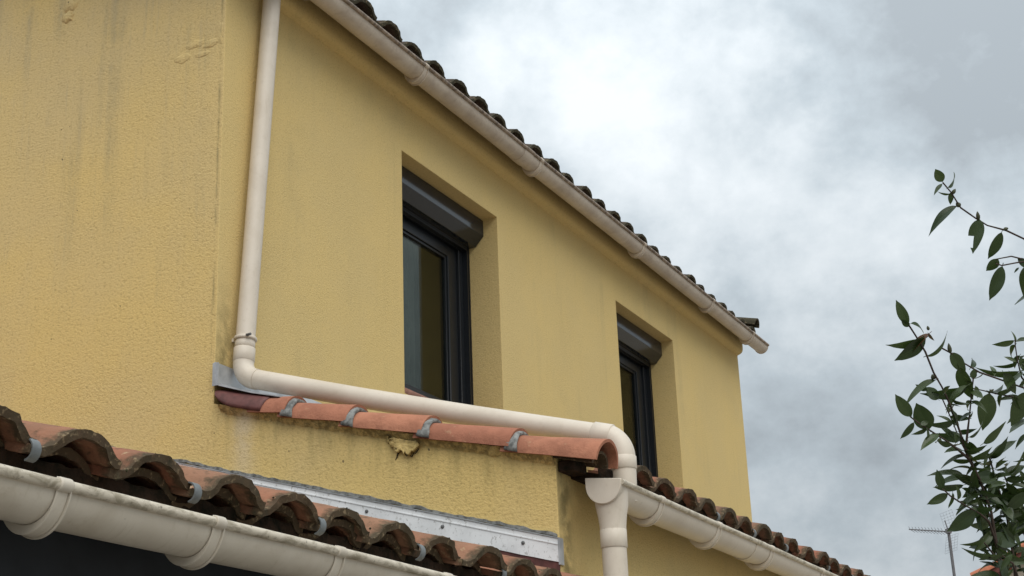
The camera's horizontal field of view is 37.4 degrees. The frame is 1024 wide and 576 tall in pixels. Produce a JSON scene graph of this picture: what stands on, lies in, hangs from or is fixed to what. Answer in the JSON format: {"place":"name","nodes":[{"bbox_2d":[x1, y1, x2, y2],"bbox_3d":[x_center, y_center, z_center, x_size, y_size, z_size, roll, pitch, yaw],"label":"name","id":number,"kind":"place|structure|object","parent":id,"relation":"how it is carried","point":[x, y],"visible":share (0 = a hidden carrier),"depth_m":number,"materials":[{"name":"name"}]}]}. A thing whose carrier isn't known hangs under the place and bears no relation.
{"place":"outdoors","nodes":[
{"label":"outdoors","id":0,"kind":"place"},
{"bbox_2d":[0,0,758,521],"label":"house","id":1,"kind":"structure","parent":0,"point":[418,242],"depth_m":7.43,"materials":[{"name":"paint"}]},
{"bbox_2d":[232,0,637,501],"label":"downpipe","id":2,"kind":"object","parent":1,"relation":"attached to","point":[248,374],"visible":0.84,"depth_m":6.40,"materials":[{"name":"beige plastic"}]},
{"bbox_2d":[402,166,482,404],"bbox_3d":[-0.534,0.097,8.689,0.464,1.385,1.150,-11,-21,24],"label":"window","id":3,"kind":"structure","parent":1,"relation":"in","point":[431,220],"depth_m":9.02,"materials":[{"name":"metal"}]},
{"bbox_2d":[310,0,768,353],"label":"rain gutter","id":4,"kind":"object","parent":1,"relation":"attached to","point":[363,27],"visible":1,"depth_m":9.19,"materials":[{"name":"beige plastic"}]},
{"bbox_2d":[616,312,661,476],"bbox_3d":[0.855,0.939,11.245,0.205,1.385,1.151,-11,-21,24],"label":"window","id":5,"kind":"structure","parent":1,"relation":"in","point":[638,350],"depth_m":11.64,"materials":[{"name":"metal"}]},
{"bbox_2d":[368,0,1023,575],"label":"sky","id":6,"kind":"structure","parent":0,"point":[782,155],"materials":[{"name":"grey"}]},
{"bbox_2d":[970,543,1023,575],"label":"neighbour house","id":7,"kind":"structure","parent":0,"point":[996,569],"depth_m":20.76,"materials":[{"name":"orange ceramic"}]},
{"bbox_2d":[909,509,957,575],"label":"tv antenna","id":8,"kind":"object","parent":7,"relation":"on","point":[950,549],"visible":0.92,"depth_m":21.09,"materials":[{"name":"grey metal"}]},
{"label":"ground","id":9,"kind":"structure","parent":0,"visible":0},
{"bbox_2d":[0,405,579,575],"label":"porch","id":10,"kind":"object","parent":9,"relation":"on","point":[442,542],"visible":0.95,"depth_m":3.59,"materials":[{"name":"ceramic"}]},
{"bbox_2d":[0,463,453,575],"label":"rain gutter","id":11,"kind":"object","parent":10,"relation":"attached to","point":[34,505],"visible":1,"depth_m":3.17,"materials":[{"name":"beige plastic"}]},
{"bbox_2d":[212,362,869,575],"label":"lean to","id":12,"kind":"object","parent":9,"relation":"on","point":[515,476],"visible":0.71,"depth_m":5.93,"materials":[{"name":"paint"}]},
{"bbox_2d":[595,487,627,575],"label":"downpipe","id":13,"kind":"object","parent":12,"relation":"attached to","point":[612,518],"visible":0.94,"depth_m":5.47,"materials":[{"name":"beige plastic"}]},
{"bbox_2d":[585,478,837,575],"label":"rain gutter","id":14,"kind":"object","parent":12,"relation":"attached to","point":[696,529],"visible":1,"depth_m":6.23,"materials":[{"name":"beige plastic"}]},
{"bbox_2d":[887,169,1023,575],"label":"camellia shrub","id":15,"kind":"object","parent":9,"relation":"on","point":[999,537],"visible":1,"depth_m":2.92,"materials":[{"name":"green plant"}]}
]}

